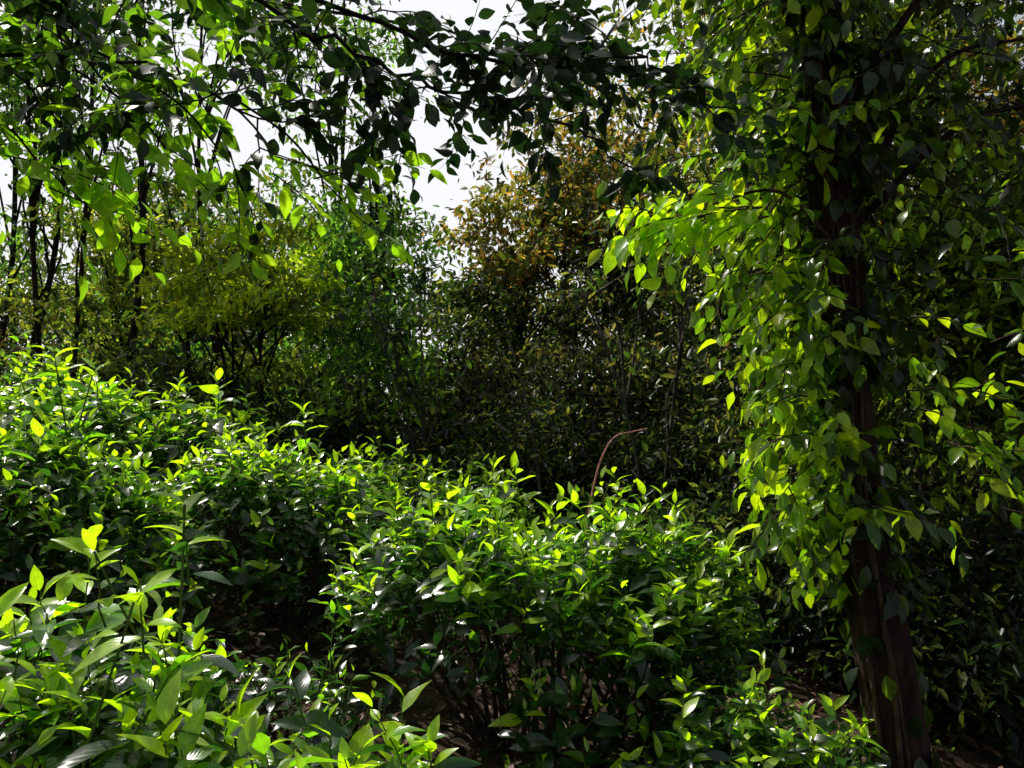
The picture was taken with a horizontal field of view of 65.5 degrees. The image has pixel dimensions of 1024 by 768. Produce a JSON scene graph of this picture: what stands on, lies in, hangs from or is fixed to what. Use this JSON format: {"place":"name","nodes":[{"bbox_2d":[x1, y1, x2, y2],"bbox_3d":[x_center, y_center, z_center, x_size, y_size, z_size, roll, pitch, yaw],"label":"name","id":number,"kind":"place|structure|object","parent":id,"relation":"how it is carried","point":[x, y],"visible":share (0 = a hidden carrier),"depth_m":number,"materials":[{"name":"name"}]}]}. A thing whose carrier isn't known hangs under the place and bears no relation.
{"place":"outdoors","nodes":[
{"label":"outdoors","id":0,"kind":"place"},
{"bbox_2d":[0,401,1023,767],"bbox_3d":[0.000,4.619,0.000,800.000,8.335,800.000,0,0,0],"label":"ground","id":1,"kind":"structure","parent":0,"point":[414,711],"depth_m":4.55,"materials":[{"name":"soil"}]},
{"bbox_2d":[0,324,25,418],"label":"understorey shrub","id":2,"kind":"object","parent":1,"relation":"on","point":[11,349],"visible":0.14,"depth_m":9.15,"materials":[{"name":"green plant"}]},
{"bbox_2d":[0,2,130,370],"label":"slender tree","id":3,"kind":"object","parent":1,"relation":"on","point":[11,265],"visible":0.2,"depth_m":10.78,"materials":[{"name":"green plant"}]},
{"bbox_2d":[0,1,160,374],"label":"slender tree","id":4,"kind":"object","parent":1,"relation":"on","point":[34,198],"visible":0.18,"depth_m":9.90,"materials":[{"name":"green plant"}]},
{"bbox_2d":[0,2,204,376],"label":"slender tree","id":5,"kind":"object","parent":1,"relation":"on","point":[52,259],"visible":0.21,"depth_m":10.29,"materials":[{"name":"green plant"}]},
{"bbox_2d":[0,296,214,418],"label":"understorey shrub","id":6,"kind":"object","parent":1,"relation":"on","point":[83,322],"visible":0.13,"depth_m":8.34,"materials":[{"name":"green plant"}]},
{"bbox_2d":[0,0,228,376],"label":"slender tree","id":7,"kind":"object","parent":1,"relation":"on","point":[86,212],"visible":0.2,"depth_m":9.48,"materials":[{"name":"green plant"}]},
{"bbox_2d":[0,374,233,660],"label":"tea bush","id":8,"kind":"object","parent":1,"relation":"on","point":[95,497],"visible":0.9,"depth_m":3.90,"materials":[{"name":"green plant"}]},
{"bbox_2d":[0,524,278,767],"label":"tea bush","id":9,"kind":"object","parent":1,"relation":"on","point":[39,699],"visible":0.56,"depth_m":2.08,"materials":[{"name":"green plant"}]},
{"bbox_2d":[59,491,232,767],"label":"tea seedling","id":10,"kind":"object","parent":1,"relation":"on","point":[136,599],"visible":0.98,"depth_m":1.85,"materials":[{"name":"green plant"}]},
{"bbox_2d":[0,168,295,400],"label":"feathery acacia tree","id":11,"kind":"object","parent":1,"relation":"on","point":[56,301],"visible":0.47,"depth_m":10.04,"materials":[{"name":"green plant"}]},
{"bbox_2d":[4,338,292,496],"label":"understorey shrub","id":12,"kind":"object","parent":1,"relation":"on","point":[191,376],"visible":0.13,"depth_m":7.92,"materials":[{"name":"green plant"}]},
{"bbox_2d":[40,0,260,378],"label":"slender tree","id":13,"kind":"object","parent":1,"relation":"on","point":[142,250],"visible":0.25,"depth_m":9.17,"materials":[{"name":"green plant"}]},
{"bbox_2d":[0,345,326,650],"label":"tea seedling","id":14,"kind":"object","parent":1,"relation":"on","point":[217,424],"visible":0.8,"depth_m":4.15,"materials":[{"name":"green plant"}]},
{"bbox_2d":[0,326,349,557],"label":"tea bush","id":15,"kind":"object","parent":1,"relation":"on","point":[117,416],"visible":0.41,"depth_m":5.69,"materials":[{"name":"green plant"}]},
{"bbox_2d":[42,195,340,428],"bbox_3d":[-5.431,-0.886,14.013,4.943,4.828,4.778,0,0,42],"label":"dark forest tree","id":16,"kind":"object","parent":1,"relation":"on","point":[266,346],"visible":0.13,"depth_m":13.79,"materials":[{"name":"green plant"}]},
{"bbox_2d":[115,0,342,408],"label":"slender tree","id":17,"kind":"object","parent":1,"relation":"on","point":[215,345],"visible":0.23,"depth_m":9.69,"materials":[{"name":"green plant"}]},
{"bbox_2d":[107,205,404,439],"bbox_3d":[-2.594,-0.279,8.486,3.140,3.240,2.353,0,0,-24],"label":"yellow green sapling","id":18,"kind":"object","parent":1,"relation":"on","point":[257,297],"visible":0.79,"depth_m":8.28,"materials":[{"name":"green plant"}]},
{"bbox_2d":[57,605,481,767],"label":"tea bush","id":19,"kind":"object","parent":1,"relation":"on","point":[194,743],"visible":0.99,"depth_m":1.87,"materials":[{"name":"green plant"}]},
{"bbox_2d":[140,409,420,640],"bbox_3d":[-1.416,0.853,4.857,1.838,1.405,1.671,0,0,0],"label":"tea bush","id":20,"kind":"object","parent":1,"relation":"on","point":[271,481],"visible":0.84,"depth_m":4.61,"materials":[{"name":"green plant"}]},
{"bbox_2d":[121,368,452,531],"bbox_3d":[-2.226,0.663,8.109,3.323,1.640,2.639,0,0,0],"label":"understorey shrub","id":21,"kind":"object","parent":1,"relation":"on","point":[341,435],"visible":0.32,"depth_m":7.81,"materials":[{"name":"green plant"}]},
{"bbox_2d":[151,600,432,767],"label":"tea bush","id":22,"kind":"object","parent":1,"relation":"on","point":[270,704],"visible":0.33,"depth_m":3.04,"materials":[{"name":"green plant"}]},
{"bbox_2d":[173,0,436,419],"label":"slender tree","id":23,"kind":"object","parent":1,"relation":"on","point":[362,32],"visible":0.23,"depth_m":10.86,"materials":[{"name":"green plant"}]},
{"bbox_2d":[198,211,456,469],"bbox_3d":[-3.086,-0.657,14.217,4.298,5.255,4.265,0,0,0],"label":"dark forest tree","id":24,"kind":"object","parent":1,"relation":"on","point":[306,353],"visible":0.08,"depth_m":14.03,"materials":[{"name":"green plant"}]},
{"bbox_2d":[220,77,463,456],"bbox_3d":[-1.910,-1.130,9.941,3.068,5.698,3.033,0,0,-38],"label":"slender green tree","id":25,"kind":"object","parent":1,"relation":"on","point":[351,241],"visible":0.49,"depth_m":9.65,"materials":[{"name":"green plant"}]},
{"bbox_2d":[278,235,470,527],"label":"green sapling","id":26,"kind":"object","parent":1,"relation":"on","point":[400,362],"visible":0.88,"depth_m":7.70,"materials":[{"name":"green plant"}]},
{"bbox_2d":[0,0,799,305],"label":"overhanging tree","id":27,"kind":"object","parent":1,"relation":"on","point":[554,53],"visible":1,"depth_m":2.32,"materials":[{"name":"green plant"}]},
{"bbox_2d":[228,433,578,585],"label":"tea bush","id":28,"kind":"object","parent":1,"relation":"on","point":[416,493],"visible":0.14,"depth_m":6.15,"materials":[{"name":"green plant"}]},
{"bbox_2d":[348,300,533,502],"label":"understorey shrub","id":29,"kind":"object","parent":1,"relation":"on","point":[456,327],"visible":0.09,"depth_m":10.88,"materials":[{"name":"green plant"}]},
{"bbox_2d":[350,383,613,550],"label":"understorey shrub","id":30,"kind":"object","parent":1,"relation":"on","point":[501,448],"visible":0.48,"depth_m":7.47,"materials":[{"name":"green plant"}]},
{"bbox_2d":[374,319,597,516],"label":"understorey shrub","id":31,"kind":"object","parent":1,"relation":"on","point":[491,381],"visible":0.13,"depth_m":9.22,"materials":[{"name":"green plant"}]},
{"bbox_2d":[0,502,1022,767],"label":"ground cover weeds","id":32,"kind":"object","parent":1,"relation":"on","point":[532,764],"visible":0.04,"depth_m":4.43,"materials":[{"name":"green plant"}]},
{"bbox_2d":[0,92,1023,515],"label":"background forest","id":33,"kind":"object","parent":1,"relation":"on","point":[484,358],"visible":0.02,"depth_m":18.23,"materials":[{"name":"green plant"}]},
{"bbox_2d":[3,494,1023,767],"bbox_3d":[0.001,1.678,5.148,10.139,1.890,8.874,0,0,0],"label":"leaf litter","id":34,"kind":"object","parent":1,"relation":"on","point":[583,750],"visible":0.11,"depth_m":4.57,"materials":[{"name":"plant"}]},
{"bbox_2d":[307,451,757,767],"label":"tea bush","id":35,"kind":"object","parent":1,"relation":"on","point":[472,568],"visible":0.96,"depth_m":3.46,"materials":[{"name":"green plant"}]},
{"bbox_2d":[474,456,638,702],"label":"tea seedling","id":36,"kind":"object","parent":1,"relation":"on","point":[615,486],"visible":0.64,"depth_m":4.19,"materials":[{"name":"green plant"}]},
{"bbox_2d":[418,286,739,522],"bbox_3d":[0.816,0.462,8.897,3.873,3.179,2.666,0,0,0],"label":"understorey shrub","id":37,"kind":"object","parent":1,"relation":"on","point":[612,399],"visible":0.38,"depth_m":8.71,"materials":[{"name":"green plant"}]},
{"bbox_2d":[426,262,741,505],"bbox_3d":[1.161,0.290,10.436,4.498,3.971,3.182,0,0,0],"label":"understorey shrub","id":38,"kind":"object","parent":1,"relation":"on","point":[546,343],"visible":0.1,"depth_m":10.41,"materials":[{"name":"green plant"}]},
{"bbox_2d":[408,74,760,513],"bbox_3d":[1.662,-1.432,12.088,5.701,7.622,5.242,0,0,-34],"label":"rusty leaved tree","id":39,"kind":"object","parent":1,"relation":"on","point":[516,266],"visible":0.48,"depth_m":11.76,"materials":[{"name":"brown plant"}]},
{"bbox_2d":[486,218,738,541],"bbox_3d":[1.022,0.261,7.405,2.514,3.600,1.699,0,0,0],"label":"bare sapling","id":40,"kind":"object","parent":1,"relation":"on","point":[590,279],"visible":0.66,"depth_m":7.38,"materials":[{"name":"brown plant"}]},
{"bbox_2d":[584,428,646,547],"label":"arching bramble stem","id":41,"kind":"object","parent":1,"relation":"on","point":[598,467],"visible":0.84,"depth_m":4.61,"materials":[{"name":"plant"}]},
{"bbox_2d":[503,237,752,451],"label":"dark forest tree","id":42,"kind":"object","parent":1,"relation":"on","point":[670,330],"visible":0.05,"depth_m":14.38,"materials":[{"name":"green plant"}]},
{"bbox_2d":[519,408,744,560],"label":"understorey shrub","id":43,"kind":"object","parent":1,"relation":"on","point":[647,469],"visible":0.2,"depth_m":7.84,"materials":[{"name":"green plant"}]},
{"bbox_2d":[531,305,778,537],"bbox_3d":[1.681,0.644,8.743,3.904,3.174,2.709,0,0,0],"label":"understorey shrub","id":44,"kind":"object","parent":1,"relation":"on","point":[719,389],"visible":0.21,"depth_m":8.52,"materials":[{"name":"green plant"}]},
{"bbox_2d":[539,478,801,742],"bbox_3d":[0.776,1.193,4.385,1.357,1.426,1.437,0,0,0],"label":"tea bush","id":45,"kind":"object","parent":1,"relation":"on","point":[736,601],"visible":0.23,"depth_m":4.16,"materials":[{"name":"green plant"}]},
{"bbox_2d":[581,244,877,521],"bbox_3d":[2.810,0.334,10.545,4.064,4.747,3.780,0,0,31],"label":"understorey shrub","id":46,"kind":"object","parent":1,"relation":"on","point":[662,336],"visible":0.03,"depth_m":10.51,"materials":[{"name":"green plant"}]},
{"bbox_2d":[458,3,1017,516],"bbox_3d":[2.853,-1.547,9.698,5.965,7.699,4.440,0,0,35],"label":"forest tree","id":47,"kind":"object","parent":1,"relation":"on","point":[610,149],"visible":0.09,"depth_m":9.82,"materials":[{"name":"green plant"}]},
{"bbox_2d":[564,398,945,654],"bbox_3d":[1.760,1.166,6.511,2.836,2.099,2.892,0,0,39],"label":"understorey shrub","id":48,"kind":"object","parent":1,"relation":"on","point":[689,507],"visible":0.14,"depth_m":6.36,"materials":[{"name":"green plant"}]},
{"bbox_2d":[633,649,887,767],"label":"tea bush","id":49,"kind":"object","parent":1,"relation":"on","point":[704,750],"visible":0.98,"depth_m":2.99,"materials":[{"name":"green plant"}]},
{"bbox_2d":[589,48,985,501],"bbox_3d":[2.392,-0.385,7.097,3.530,5.156,3.723,0,0,0],"label":"forest tree","id":50,"kind":"object","parent":1,"relation":"on","point":[661,293],"visible":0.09,"depth_m":7.21,"materials":[{"name":"green plant"}]},
{"bbox_2d":[559,0,1023,767],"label":"vine covered tree","id":51,"kind":"object","parent":1,"relation":"on","point":[817,404],"visible":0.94,"depth_m":2.95,"materials":[{"name":"green plant"}]},
{"bbox_2d":[587,344,1023,559],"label":"understorey shrub","id":52,"kind":"object","parent":1,"relation":"on","point":[645,445],"visible":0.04,"depth_m":7.53,"materials":[{"name":"green plant"}]},
{"bbox_2d":[588,0,1023,699],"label":"forest tree","id":53,"kind":"object","parent":1,"relation":"on","point":[900,10],"visible":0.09,"depth_m":5.06,"materials":[{"name":"green plant"}]},
{"bbox_2d":[638,0,1023,254],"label":"forest tree","id":54,"kind":"object","parent":1,"relation":"on","point":[941,23],"visible":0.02,"depth_m":9.36,"materials":[{"name":"green plant"}]},
{"bbox_2d":[645,0,1023,593],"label":"forest tree","id":55,"kind":"object","parent":1,"relation":"on","point":[985,90],"visible":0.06,"depth_m":5.86,"materials":[{"name":"green plant"}]},
{"bbox_2d":[646,401,1023,704],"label":"understorey shrub","id":56,"kind":"object","parent":1,"relation":"on","point":[764,604],"visible":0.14,"depth_m":5.57,"materials":[{"name":"green plant"}]},
{"bbox_2d":[661,0,1023,602],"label":"forest tree","id":57,"kind":"object","parent":1,"relation":"on","point":[926,424],"visible":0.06,"depth_m":5.44,"materials":[{"name":"green plant"}]},
{"bbox_2d":[711,513,1023,767],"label":"understorey shrub","id":58,"kind":"object","parent":1,"relation":"on","point":[962,656],"visible":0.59,"depth_m":4.82,"materials":[{"name":"green plant"}]},
{"bbox_2d":[730,15,1023,529],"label":"forest tree","id":59,"kind":"object","parent":1,"relation":"on","point":[903,460],"visible":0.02,"depth_m":7.54,"materials":[{"name":"green plant"}]},
{"bbox_2d":[787,464,1023,728],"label":"understorey shrub","id":60,"kind":"object","parent":1,"relation":"on","point":[1017,568],"visible":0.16,"depth_m":5.63,"materials":[{"name":"green plant"}]},
{"bbox_2d":[861,126,1023,553],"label":"forest tree","id":61,"kind":"object","parent":1,"relation":"on","point":[1010,314],"visible":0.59,"depth_m":4.58,"materials":[{"name":"green plant"}]},
{"bbox_2d":[876,416,1023,607],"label":"understorey shrub","id":62,"kind":"object","parent":1,"relation":"on","point":[935,487],"visible":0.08,"depth_m":6.10,"materials":[{"name":"green plant"}]},
{"bbox_2d":[0,0,1023,399],"label":"sky","id":63,"kind":"structure","parent":0,"point":[427,137],"materials":[{"name":"white"}]}
]}

